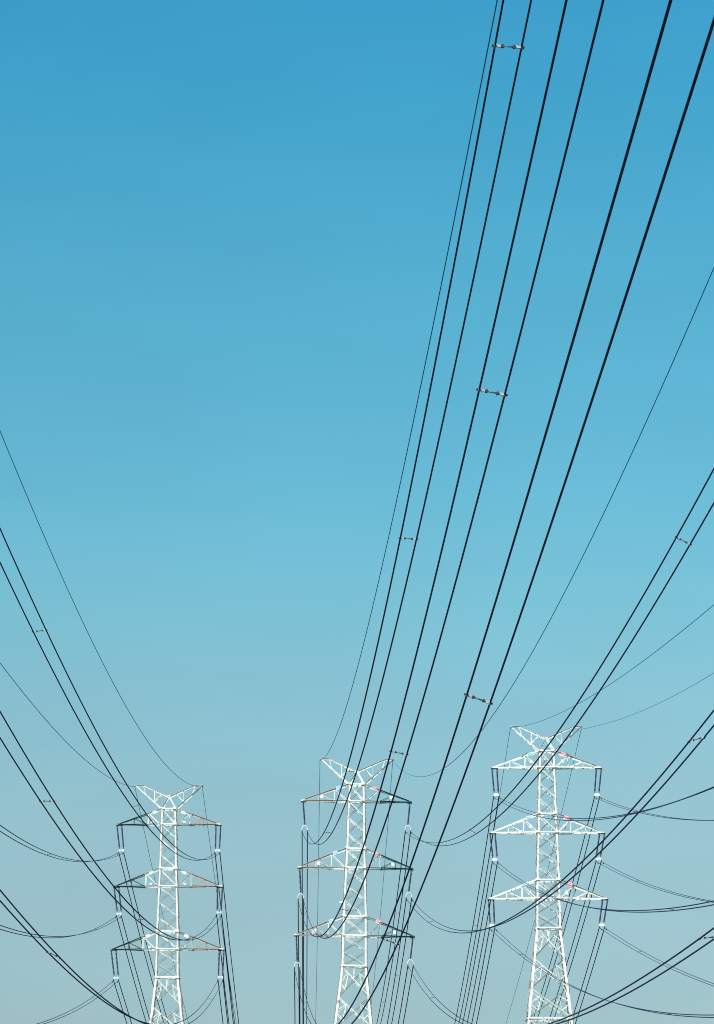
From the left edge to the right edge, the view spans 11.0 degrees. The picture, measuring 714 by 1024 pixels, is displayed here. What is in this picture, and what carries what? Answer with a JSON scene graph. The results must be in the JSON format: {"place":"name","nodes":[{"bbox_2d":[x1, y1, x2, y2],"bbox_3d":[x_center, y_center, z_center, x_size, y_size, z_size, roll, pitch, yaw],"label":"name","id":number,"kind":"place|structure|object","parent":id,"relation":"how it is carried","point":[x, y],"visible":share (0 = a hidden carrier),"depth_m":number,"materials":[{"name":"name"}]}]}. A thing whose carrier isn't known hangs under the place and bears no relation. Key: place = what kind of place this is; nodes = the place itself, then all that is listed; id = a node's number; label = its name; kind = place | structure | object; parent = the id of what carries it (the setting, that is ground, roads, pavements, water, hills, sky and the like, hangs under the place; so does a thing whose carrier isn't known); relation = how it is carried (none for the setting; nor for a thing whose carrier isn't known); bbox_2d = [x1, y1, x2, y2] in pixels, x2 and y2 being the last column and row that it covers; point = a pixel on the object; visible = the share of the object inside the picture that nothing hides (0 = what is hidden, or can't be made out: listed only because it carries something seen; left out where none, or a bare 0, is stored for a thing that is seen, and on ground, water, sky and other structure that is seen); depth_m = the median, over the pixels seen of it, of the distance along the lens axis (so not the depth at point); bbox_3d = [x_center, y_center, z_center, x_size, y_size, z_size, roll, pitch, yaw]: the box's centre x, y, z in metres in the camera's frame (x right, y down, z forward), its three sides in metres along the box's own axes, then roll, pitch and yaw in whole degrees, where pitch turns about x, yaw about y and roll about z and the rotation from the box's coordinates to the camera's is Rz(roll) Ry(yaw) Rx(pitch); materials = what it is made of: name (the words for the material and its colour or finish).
{"place":"outdoors","nodes":[
{"label":"outdoors","id":0,"kind":"place"},
{"bbox_2d":[0,0,713,1023],"label":"sky","id":1,"kind":"structure","parent":0,"point":[226,225],"materials":[{"name":"blue"}]},
{"bbox_3d":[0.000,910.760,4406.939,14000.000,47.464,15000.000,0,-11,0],"label":"ground","id":2,"kind":"structure","parent":0,"visible":0},
{"bbox_2d":[110,785,224,1023],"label":"lattice pylon","id":3,"kind":"object","parent":2,"relation":"on","point":[177,931],"visible":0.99,"depth_m":301.01,"materials":[{"name":"white metal"}]},
{"bbox_2d":[0,663,188,1022],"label":"earth wire","id":4,"kind":"object","parent":3,"relation":"attached to","point":[107,776],"visible":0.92,"depth_m":236.33,"materials":[{"name":"metal"}]},
{"bbox_2d":[111,951,119,979],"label":"insulator string","id":5,"kind":"object","parent":3,"relation":"hanging from","point":[113,965],"visible":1,"depth_m":300.04,"materials":[{"name":"ceramic"}]},
{"bbox_2d":[37,980,126,1023],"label":"power cable","id":6,"kind":"object","parent":5,"relation":"hanging from","point":[89,999],"visible":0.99,"depth_m":290.24,"materials":[{"name":"metal"}]},
{"bbox_2d":[44,980,131,1023],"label":"power cable","id":7,"kind":"object","parent":5,"relation":"hanging from","point":[96,998],"visible":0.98,"depth_m":290.78,"materials":[{"name":"metal"}]},
{"bbox_2d":[114,888,121,915],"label":"insulator string","id":8,"kind":"object","parent":3,"relation":"hanging from","point":[120,913],"visible":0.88,"depth_m":301.04,"materials":[{"name":"ceramic"}]},
{"bbox_2d":[0,916,146,1022],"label":"power cable","id":9,"kind":"object","parent":8,"relation":"hanging from","point":[88,931],"visible":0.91,"depth_m":302.68,"materials":[{"name":"metal"}]},
{"bbox_2d":[0,916,149,1019],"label":"power cable","id":10,"kind":"object","parent":8,"relation":"hanging from","point":[91,931],"visible":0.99,"depth_m":301.08,"materials":[{"name":"metal"}]},
{"bbox_2d":[0,431,236,1023],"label":"earth wire","id":11,"kind":"object","parent":3,"relation":"attached to","point":[105,668],"visible":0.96,"depth_m":158.43,"materials":[{"name":"metal"}]},
{"bbox_2d":[116,827,123,852],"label":"insulator string","id":12,"kind":"object","parent":3,"relation":"hanging from","point":[122,839],"visible":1,"depth_m":302.04,"materials":[{"name":"ceramic"}]},
{"bbox_2d":[0,831,163,1022],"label":"power cable","id":13,"kind":"object","parent":12,"relation":"hanging from","point":[128,892],"visible":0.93,"depth_m":306.56,"materials":[{"name":"metal"}]},
{"bbox_2d":[0,825,168,1023],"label":"power cable","id":14,"kind":"object","parent":12,"relation":"hanging from","point":[132,889],"visible":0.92,"depth_m":304.50,"materials":[{"name":"metal"}]},
{"bbox_2d":[214,827,220,852],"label":"insulator string","id":15,"kind":"object","parent":3,"relation":"hanging from","point":[219,840],"visible":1,"depth_m":302.04,"materials":[{"name":"ceramic"}]},
{"bbox_2d":[0,562,234,1023],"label":"power cable","id":16,"kind":"object","parent":15,"relation":"hanging from","point":[102,760],"visible":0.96,"depth_m":145.69,"materials":[{"name":"metal"}]},
{"bbox_2d":[0,528,238,1023],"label":"power cable","id":17,"kind":"object","parent":15,"relation":"hanging from","point":[108,752],"visible":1,"depth_m":143.89,"materials":[{"name":"metal"}]},
{"bbox_2d":[216,888,222,914],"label":"insulator string","id":18,"kind":"object","parent":3,"relation":"hanging from","point":[221,901],"visible":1,"depth_m":301.06,"materials":[{"name":"ceramic"}]},
{"bbox_2d":[0,737,228,1022],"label":"power cable","id":19,"kind":"object","parent":18,"relation":"hanging from","point":[98,879],"visible":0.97,"depth_m":137.71,"materials":[{"name":"metal"}]},
{"bbox_2d":[0,711,233,1023],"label":"power cable","id":20,"kind":"object","parent":18,"relation":"hanging from","point":[100,868],"visible":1,"depth_m":133.97,"materials":[{"name":"metal"}]},
{"bbox_2d":[218,951,224,979],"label":"insulator string","id":21,"kind":"object","parent":3,"relation":"hanging from","point":[219,965],"visible":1,"depth_m":300.04,"materials":[{"name":"ceramic"}]},
{"bbox_2d":[0,900,222,1023],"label":"power cable","id":22,"kind":"object","parent":21,"relation":"hanging from","point":[84,985],"visible":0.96,"depth_m":122.62,"materials":[{"name":"metal"}]},
{"bbox_2d":[0,889,227,1023],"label":"power cable","id":23,"kind":"object","parent":21,"relation":"hanging from","point":[88,984],"visible":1,"depth_m":118.30,"materials":[{"name":"metal"}]},
{"bbox_2d":[294,758,414,1023],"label":"lattice pylon","id":24,"kind":"object","parent":2,"relation":"on","point":[347,850],"visible":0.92,"depth_m":279.05,"materials":[{"name":"white metal"}]},
{"bbox_2d":[294,937,299,967],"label":"insulator string","id":25,"kind":"object","parent":24,"relation":"hanging from","point":[297,960],"visible":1,"depth_m":278.12,"materials":[{"name":"ceramic"}]},
{"bbox_2d":[294,0,671,1023],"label":"power cable","id":26,"kind":"object","parent":25,"relation":"hanging from","point":[532,474],"visible":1,"depth_m":43.72,"materials":[{"name":"metal"}]},
{"bbox_2d":[464,693,492,705],"bbox_3d":[1.967,3.040,60.043,0.494,0.067,0.100,19,-13,2],"label":"bundle spacer","id":27,"kind":"object","parent":26,"relation":"attached to","point":[473,697],"visible":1,"depth_m":60.03,"materials":[{"name":"metal"}]},
{"bbox_2d":[299,16,713,1023],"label":"power cable","id":28,"kind":"object","parent":25,"relation":"hanging from","point":[563,484],"visible":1,"depth_m":43.85,"materials":[{"name":"metal"}]},
{"bbox_2d":[298,869,303,899],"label":"insulator string","id":29,"kind":"object","parent":24,"relation":"hanging from","point":[300,884],"visible":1,"depth_m":279.18,"materials":[{"name":"metal"}]},
{"bbox_2d":[298,0,567,991],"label":"power cable","id":30,"kind":"object","parent":29,"relation":"hanging from","point":[460,470],"visible":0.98,"depth_m":59.25,"materials":[{"name":"metal"}]},
{"bbox_2d":[476,388,507,397],"bbox_3d":[2.078,-1.837,57.039,0.494,0.067,0.100,11,-13,1],"label":"bundle spacer","id":31,"kind":"object","parent":30,"relation":"attached to","point":[487,391],"visible":1,"depth_m":57.02,"materials":[{"name":"metal"}]},
{"bbox_2d":[303,0,604,1023],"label":"power cable","id":32,"kind":"object","parent":29,"relation":"hanging from","point":[477,496],"visible":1,"depth_m":59.82,"materials":[{"name":"metal"}]},
{"bbox_2d":[302,803,307,830],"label":"insulator string","id":33,"kind":"object","parent":24,"relation":"hanging from","point":[304,817],"visible":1,"depth_m":280.19,"materials":[{"name":"metal"}]},
{"bbox_2d":[302,0,503,1022],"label":"power cable","id":34,"kind":"object","parent":33,"relation":"hanging from","point":[488,80],"visible":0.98,"depth_m":79.27,"materials":[{"name":"metal"}]},
{"bbox_2d":[398,537,417,540],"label":"bundle spacer","id":35,"kind":"object","parent":34,"relation":"attached to","point":[404,538],"visible":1,"depth_m":91.29,"materials":[{"name":"metal"}]},
{"bbox_2d":[492,44,524,50],"bbox_3d":[2.272,-6.985,55.622,0.494,0.067,0.100,4,-13,-1],"label":"bundle spacer","id":36,"kind":"object","parent":34,"relation":"attached to","point":[513,46],"visible":1,"depth_m":55.61,"materials":[{"name":"metal"}]},
{"bbox_2d":[306,0,531,1023],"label":"power cable","id":37,"kind":"object","parent":33,"relation":"hanging from","point":[516,71],"visible":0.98,"depth_m":78.14,"materials":[{"name":"metal"}]},
{"bbox_2d":[315,0,497,1023],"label":"earth wire","id":38,"kind":"object","parent":24,"relation":"attached to","point":[420,387],"visible":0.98,"depth_m":86.77,"materials":[{"name":"metal"}]},
{"bbox_2d":[405,804,410,830],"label":"insulator string","id":39,"kind":"object","parent":24,"relation":"hanging from","point":[408,818],"visible":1,"depth_m":280.14,"materials":[{"name":"metal"}]},
{"bbox_2d":[376,468,713,1023],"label":"power cable","id":40,"kind":"object","parent":39,"relation":"hanging from","point":[573,707],"visible":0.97,"depth_m":123.77,"materials":[{"name":"metal"}]},
{"bbox_2d":[380,502,713,1023],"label":"power cable","id":41,"kind":"object","parent":39,"relation":"hanging from","point":[573,727],"visible":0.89,"depth_m":127.38,"materials":[{"name":"metal"}]},
{"bbox_2d":[406,871,411,897],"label":"insulator string","id":42,"kind":"object","parent":24,"relation":"hanging from","point":[409,884],"visible":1,"depth_m":279.15,"materials":[{"name":"metal"}]},
{"bbox_2d":[387,709,713,1023],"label":"power cable","id":43,"kind":"object","parent":42,"relation":"hanging from","point":[634,806],"visible":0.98,"depth_m":124.37,"materials":[{"name":"metal"}]},
{"bbox_2d":[391,725,713,1023],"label":"power cable","id":44,"kind":"object","parent":42,"relation":"hanging from","point":[659,789],"visible":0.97,"depth_m":128.58,"materials":[{"name":"metal"}]},
{"bbox_2d":[407,939,413,965],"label":"insulator string","id":45,"kind":"object","parent":24,"relation":"hanging from","point":[411,952],"visible":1,"depth_m":278.16,"materials":[{"name":"ceramic"}]},
{"bbox_2d":[398,927,713,1023],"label":"power cable","id":46,"kind":"object","parent":45,"relation":"hanging from","point":[695,941],"visible":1,"depth_m":110.77,"materials":[{"name":"metal"}]},
{"bbox_2d":[403,938,713,1023],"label":"power cable","id":47,"kind":"object","parent":45,"relation":"hanging from","point":[707,943],"visible":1,"depth_m":113.92,"materials":[{"name":"metal"}]},
{"bbox_2d":[371,267,713,1003],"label":"earth wire","id":48,"kind":"object","parent":24,"relation":"attached to","point":[575,571],"visible":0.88,"depth_m":111.22,"materials":[{"name":"metal"}]},
{"bbox_2d":[487,726,607,1023],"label":"lattice pylon","id":49,"kind":"object","parent":2,"relation":"on","point":[556,834],"visible":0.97,"depth_m":285.36,"materials":[{"name":"white metal"}]},
{"bbox_2d":[488,901,494,927],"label":"insulator string","id":50,"kind":"object","parent":49,"relation":"hanging from","point":[493,913],"visible":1,"depth_m":284.64,"materials":[{"name":"ceramic"}]},
{"bbox_2d":[472,928,713,1021],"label":"power cable","id":51,"kind":"object","parent":50,"relation":"hanging from","point":[575,988],"visible":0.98,"depth_m":238.39,"materials":[{"name":"metal"}]},
{"bbox_2d":[476,928,713,1023],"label":"power cable","id":52,"kind":"object","parent":50,"relation":"hanging from","point":[567,983],"visible":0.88,"depth_m":256.70,"materials":[{"name":"metal"}]},
{"bbox_2d":[489,835,497,861],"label":"insulator string","id":53,"kind":"object","parent":49,"relation":"hanging from","point":[494,859],"visible":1,"depth_m":285.63,"materials":[{"name":"ceramic"}]},
{"bbox_2d":[462,862,713,1022],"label":"power cable","id":54,"kind":"object","parent":53,"relation":"hanging from","point":[567,902],"visible":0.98,"depth_m":242.96,"materials":[{"name":"metal"}]},
{"bbox_2d":[467,862,713,1022],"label":"power cable","id":55,"kind":"object","parent":53,"relation":"hanging from","point":[569,902],"visible":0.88,"depth_m":260.15,"materials":[{"name":"metal"}]},
{"bbox_2d":[491,770,498,796],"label":"insulator string","id":56,"kind":"object","parent":49,"relation":"hanging from","point":[495,794],"visible":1,"depth_m":286.60,"materials":[{"name":"ceramic"}]},
{"bbox_2d":[454,786,713,1023],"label":"power cable","id":57,"kind":"object","parent":56,"relation":"hanging from","point":[553,819],"visible":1,"depth_m":281.04,"materials":[{"name":"metal"}]},
{"bbox_2d":[459,788,712,1021],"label":"power cable","id":58,"kind":"object","parent":56,"relation":"hanging from","point":[488,863],"visible":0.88,"depth_m":295.23,"materials":[{"name":"metal"}]},
{"bbox_2d":[594,770,601,796],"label":"insulator string","id":59,"kind":"object","parent":49,"relation":"hanging from","point":[596,794],"visible":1,"depth_m":286.61,"materials":[{"name":"ceramic"}]},
{"bbox_2d":[536,797,693,1021],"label":"power cable","id":60,"kind":"object","parent":59,"relation":"hanging from","point":[580,872],"visible":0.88,"depth_m":300.89,"materials":[{"name":"metal"}]},
{"bbox_2d":[531,797,713,1023],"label":"power cable","id":61,"kind":"object","parent":59,"relation":"hanging from","point":[577,864],"visible":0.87,"depth_m":297.74,"materials":[{"name":"metal"}]},
{"bbox_2d":[595,835,604,861],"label":"insulator string","id":62,"kind":"object","parent":49,"relation":"hanging from","point":[598,858],"visible":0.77,"depth_m":285.62,"materials":[{"name":"ceramic"}]},
{"bbox_2d":[548,861,713,1022],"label":"power cable","id":63,"kind":"object","parent":62,"relation":"hanging from","point":[582,911],"visible":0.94,"depth_m":293.87,"materials":[{"name":"metal"}]},
{"bbox_2d":[552,861,710,1023],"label":"power cable","id":64,"kind":"object","parent":62,"relation":"hanging from","point":[587,911],"visible":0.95,"depth_m":293.37,"materials":[{"name":"metal"}]},
{"bbox_2d":[492,605,713,839],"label":"earth wire","id":65,"kind":"object","parent":49,"relation":"attached to","point":[597,692],"visible":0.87,"depth_m":179.02,"materials":[{"name":"metal"}]},
{"bbox_2d":[599,901,607,926],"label":"insulator string","id":66,"kind":"object","parent":49,"relation":"hanging from","point":[601,924],"visible":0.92,"depth_m":284.61,"materials":[{"name":"ceramic"}]},
{"bbox_2d":[570,927,712,1023],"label":"power cable","id":67,"kind":"object","parent":66,"relation":"hanging from","point":[631,948],"visible":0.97,"depth_m":286.38,"materials":[{"name":"metal"}]},
{"bbox_2d":[575,927,713,1023],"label":"power cable","id":68,"kind":"object","parent":66,"relation":"hanging from","point":[633,946],"visible":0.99,"depth_m":286.99,"materials":[{"name":"metal"}]},
{"bbox_2d":[506,673,712,1021],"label":"earth wire","id":69,"kind":"object","parent":49,"relation":"attached to","point":[564,801],"visible":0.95,"depth_m":298.60,"materials":[{"name":"metal"}]}
]}

